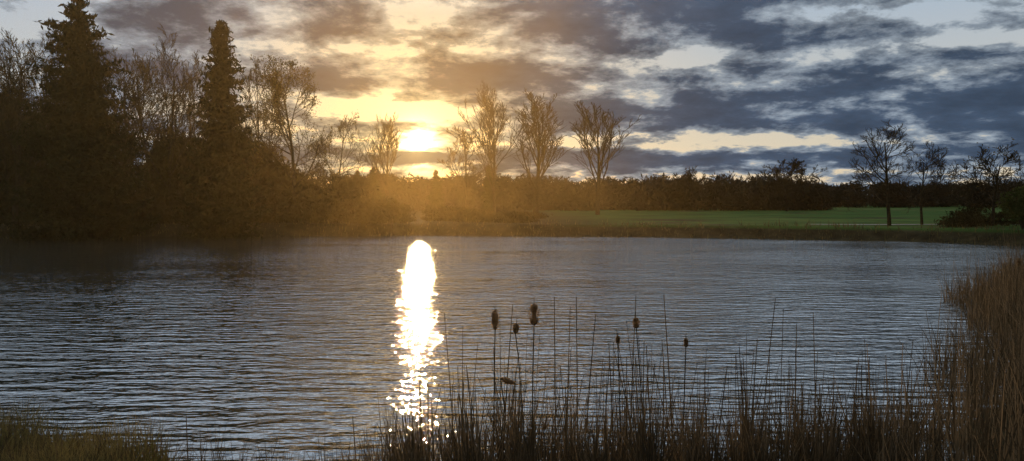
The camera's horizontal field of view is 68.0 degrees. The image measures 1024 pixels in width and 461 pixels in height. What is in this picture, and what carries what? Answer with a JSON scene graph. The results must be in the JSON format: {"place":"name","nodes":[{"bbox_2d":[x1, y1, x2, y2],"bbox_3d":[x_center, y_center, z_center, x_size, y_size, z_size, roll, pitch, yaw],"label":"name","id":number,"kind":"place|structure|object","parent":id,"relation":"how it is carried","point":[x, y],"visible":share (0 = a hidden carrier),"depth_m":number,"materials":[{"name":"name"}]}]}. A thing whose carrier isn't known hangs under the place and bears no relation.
{"place":"outdoors","nodes":[
{"label":"outdoors","id":0,"kind":"place"},
{"bbox_2d":[0,236,1023,460],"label":"water","id":1,"kind":"structure","parent":0,"point":[295,338],"depth_m":18.31,"materials":[{"name":"grey liquid"}]},
{"bbox_2d":[512,320,524,438],"bbox_3d":[0.082,1.864,7.676,0.168,2.001,0.077,0,2,0],"label":"cattail","id":2,"kind":"object","parent":1,"relation":"in","point":[515,330],"visible":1,"depth_m":7.65},
{"bbox_2d":[144,295,988,460],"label":"pond reeds","id":3,"kind":"object","parent":1,"relation":"in","point":[515,446],"visible":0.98,"depth_m":7.45,"materials":[{"name":"brown plant"}]},
{"bbox_2d":[0,205,1023,460],"bbox_3d":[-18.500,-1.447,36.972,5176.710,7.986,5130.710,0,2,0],"label":"ground","id":4,"kind":"structure","parent":0,"point":[866,217],"depth_m":67.89,"materials":[{"name":"green plant"}]},
{"bbox_2d":[0,61,23,196],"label":"bare deciduous tree","id":5,"kind":"object","parent":4,"relation":"on","point":[6,156],"visible":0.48,"depth_m":64.15,"materials":[{"name":"brown plant"}]},
{"bbox_2d":[0,28,60,223],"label":"bare deciduous tree","id":6,"kind":"object","parent":4,"relation":"on","point":[21,82],"visible":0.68,"depth_m":65.75,"materials":[{"name":"brown plant"}]},
{"bbox_2d":[11,46,60,185],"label":"bare deciduous tree","id":7,"kind":"object","parent":4,"relation":"on","point":[28,88],"visible":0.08,"depth_m":75.13,"materials":[{"name":"brown plant"}]},
{"bbox_2d":[0,0,161,242],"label":"spruce tree","id":8,"kind":"object","parent":4,"relation":"on","point":[84,181],"visible":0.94,"depth_m":60.45,"materials":[{"name":"green plant"}]},
{"bbox_2d":[0,395,203,460],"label":"bank grass","id":9,"kind":"structure","parent":4,"relation":"on","point":[66,448],"depth_m":8.38,"materials":[{"name":"plant"}]},
{"bbox_2d":[93,40,178,202],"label":"bare deciduous tree","id":10,"kind":"object","parent":4,"relation":"on","point":[137,96],"visible":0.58,"depth_m":71.20,"materials":[{"name":"brown plant"}]},
{"bbox_2d":[98,45,193,188],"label":"bare deciduous tree","id":11,"kind":"object","parent":4,"relation":"on","point":[146,70],"visible":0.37,"depth_m":77.69,"materials":[{"name":"brown plant"}]},
{"bbox_2d":[114,23,210,223],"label":"bare deciduous tree","id":12,"kind":"object","parent":4,"relation":"on","point":[174,103],"visible":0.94,"depth_m":69.50,"materials":[{"name":"brown plant"}]},
{"bbox_2d":[144,68,206,147],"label":"bare deciduous tree","id":13,"kind":"object","parent":4,"relation":"on","point":[192,98],"visible":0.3,"depth_m":78.48,"materials":[{"name":"brown plant"}]},
{"bbox_2d":[0,77,381,223],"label":"woodland thicket","id":14,"kind":"object","parent":4,"relation":"on","point":[273,178],"visible":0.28,"depth_m":70.74,"materials":[{"name":"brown plant"}]},
{"bbox_2d":[0,182,417,224],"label":"undergrowth shrubs","id":15,"kind":"object","parent":4,"relation":"on","point":[383,211],"visible":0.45,"depth_m":69.90,"materials":[{"name":"brown plant"}]},
{"bbox_2d":[176,19,272,239],"bbox_3d":[-24.442,-7.702,64.014,8.227,19.969,8.697,0,2,0],"label":"spruce tree","id":16,"kind":"object","parent":4,"relation":"on","point":[218,163],"visible":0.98,"depth_m":62.96,"materials":[{"name":"green plant"}]},
{"bbox_2d":[231,55,291,165],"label":"bare deciduous tree","id":17,"kind":"object","parent":4,"relation":"on","point":[250,94],"visible":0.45,"depth_m":74.88,"materials":[{"name":"brown plant"}]},
{"bbox_2d":[239,52,338,222],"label":"budding deciduous tree","id":18,"kind":"object","parent":4,"relation":"on","point":[276,96],"visible":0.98,"depth_m":71.94,"materials":[{"name":"brown plant"}]},
{"bbox_2d":[122,157,481,209],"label":"distant woodland","id":19,"kind":"object","parent":4,"relation":"on","point":[421,181],"visible":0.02,"depth_m":184.20,"materials":[{"name":"brown plant"}]},
{"bbox_2d":[307,109,372,185],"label":"bare deciduous tree","id":20,"kind":"object","parent":4,"relation":"on","point":[342,142],"visible":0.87,"depth_m":83.99,"materials":[{"name":"brown plant"}]},
{"bbox_2d":[363,167,385,203],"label":"spruce tree","id":21,"kind":"object","parent":4,"relation":"on","point":[373,180],"visible":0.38,"depth_m":149.24,"materials":[{"name":"green plant"}]},
{"bbox_2d":[354,112,402,199],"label":"bare poplar tree","id":22,"kind":"object","parent":4,"relation":"on","point":[388,143],"visible":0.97,"depth_m":118.97,"materials":[{"name":"brown plant"}]},
{"bbox_2d":[424,170,445,209],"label":"spruce tree","id":23,"kind":"object","parent":4,"relation":"on","point":[435,191],"visible":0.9,"depth_m":164.31,"materials":[{"name":"green plant"}]},
{"bbox_2d":[436,125,501,207],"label":"bare deciduous tree","id":24,"kind":"object","parent":4,"relation":"on","point":[463,141],"visible":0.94,"depth_m":123.59,"materials":[{"name":"brown plant"}]},
{"bbox_2d":[419,205,552,222],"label":"undergrowth shrubs","id":25,"kind":"object","parent":4,"relation":"on","point":[450,214],"visible":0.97,"depth_m":74.59,"materials":[{"name":"brown plant"}]},
{"bbox_2d":[480,166,497,210],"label":"spruce tree","id":26,"kind":"object","parent":4,"relation":"on","point":[487,198],"visible":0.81,"depth_m":149.37,"materials":[{"name":"green plant"}]},
{"bbox_2d":[457,83,530,212],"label":"bare poplar tree","id":27,"kind":"object","parent":4,"relation":"on","point":[490,134],"visible":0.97,"depth_m":123.65,"materials":[{"name":"brown plant"}]},
{"bbox_2d":[491,309,498,460],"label":"cattail","id":28,"kind":"object","parent":4,"relation":"on","point":[495,319],"visible":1,"depth_m":7.34},
{"bbox_2d":[499,376,518,460],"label":"cattail","id":29,"kind":"object","parent":4,"relation":"on","point":[506,380],"visible":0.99,"depth_m":7.26},
{"bbox_2d":[0,217,1021,245],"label":"bank grass","id":30,"kind":"structure","parent":4,"relation":"on","point":[427,225],"depth_m":65.39,"materials":[{"name":"green plant"}]},
{"bbox_2d":[528,304,539,449],"bbox_3d":[0.209,1.753,7.269,0.116,2.253,0.123,0,2,0],"label":"cattail","id":31,"kind":"object","parent":4,"relation":"on","point":[533,313],"visible":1,"depth_m":7.24},
{"bbox_2d":[502,87,574,213],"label":"bare poplar tree","id":32,"kind":"object","parent":4,"relation":"on","point":[539,141],"visible":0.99,"depth_m":124.32,"materials":[{"name":"brown plant"}]},
{"bbox_2d":[542,412,547,460],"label":"cattail","id":33,"kind":"object","parent":4,"relation":"on","point":[544,426],"visible":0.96,"depth_m":6.97},
{"bbox_2d":[336,169,840,210],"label":"distant woodland","id":34,"kind":"object","parent":4,"relation":"on","point":[722,193],"visible":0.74,"depth_m":178.94,"materials":[{"name":"brown plant"}]},
{"bbox_2d":[570,100,641,214],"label":"bare poplar tree","id":35,"kind":"object","parent":4,"relation":"on","point":[605,146],"visible":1,"depth_m":117.12,"materials":[{"name":"brown plant"}]},
{"bbox_2d":[615,334,620,445],"bbox_3d":[1.095,1.933,7.777,0.085,1.855,0.057,0,2,0],"label":"cattail","id":36,"kind":"object","parent":4,"relation":"on","point":[617,337],"visible":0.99,"depth_m":7.76},
{"bbox_2d":[633,311,642,404],"bbox_3d":[1.292,1.835,7.674,0.168,2.059,0.084,0,2,0],"label":"cattail","id":37,"kind":"object","parent":4,"relation":"on","point":[636,322],"visible":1,"depth_m":7.64},
{"bbox_2d":[682,338,687,451],"bbox_3d":[1.731,1.933,7.576,0.061,1.871,0.057,2,3,42],"label":"cattail","id":38,"kind":"object","parent":4,"relation":"on","point":[685,342],"visible":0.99,"depth_m":7.56},
{"bbox_2d":[667,165,709,210],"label":"bare deciduous tree","id":39,"kind":"object","parent":4,"relation":"on","point":[690,177],"visible":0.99,"depth_m":164.82,"materials":[{"name":"brown plant"}]},
{"bbox_2d":[760,157,828,210],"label":"bare deciduous tree","id":40,"kind":"object","parent":4,"relation":"on","point":[794,167],"visible":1,"depth_m":159.10,"materials":[{"name":"brown plant"}]},
{"bbox_2d":[843,120,922,225],"bbox_3d":[31.101,-4.948,65.283,6.337,9.274,7.769,0,2,0],"label":"bare deciduous tree","id":41,"kind":"object","parent":4,"relation":"on","point":[886,170],"visible":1,"depth_m":64.27,"materials":[{"name":"brown plant"}]},
{"bbox_2d":[780,231,1023,460],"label":"reed bed","id":42,"kind":"object","parent":4,"relation":"on","point":[989,295],"visible":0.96,"depth_m":9.64,"materials":[{"name":"brown plant"}]},
{"bbox_2d":[808,179,1023,207],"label":"distant woodland","id":43,"kind":"object","parent":4,"relation":"on","point":[957,197],"visible":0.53,"depth_m":268.13,"materials":[{"name":"green plant"}]},
{"bbox_2d":[875,141,977,223],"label":"bare deciduous tree","id":44,"kind":"object","parent":4,"relation":"on","point":[940,163],"visible":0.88,"depth_m":65.67,"materials":[{"name":"brown plant"}]},
{"bbox_2d":[934,202,1019,227],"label":"undergrowth shrubs","id":45,"kind":"object","parent":4,"relation":"on","point":[972,216],"visible":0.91,"depth_m":61.45,"materials":[{"name":"green plant"}]},
{"bbox_2d":[948,137,1023,225],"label":"bare deciduous tree","id":46,"kind":"object","parent":4,"relation":"on","point":[994,179],"visible":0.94,"depth_m":61.48,"materials":[{"name":"brown plant"}]},
{"bbox_2d":[995,185,1023,229],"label":"evergreen shrub","id":47,"kind":"object","parent":4,"relation":"on","point":[1014,203],"visible":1,"depth_m":54.08,"materials":[{"name":"green plant"}]},
{"bbox_2d":[1012,258,1021,337],"bbox_3d":[9.348,1.530,14.056,0.142,2.192,0.089,-1,2,-22],"label":"cattail","id":48,"kind":"object","parent":4,"relation":"on","point":[1019,261],"visible":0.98,"depth_m":14.03},
{"bbox_2d":[0,0,1023,194],"label":"sky","id":49,"kind":"structure","parent":0,"point":[742,87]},
{"bbox_2d":[822,224,1015,224],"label":"gravel path","id":50,"kind":"structure","parent":0,"point":[886,224],"depth_m":66.26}
]}

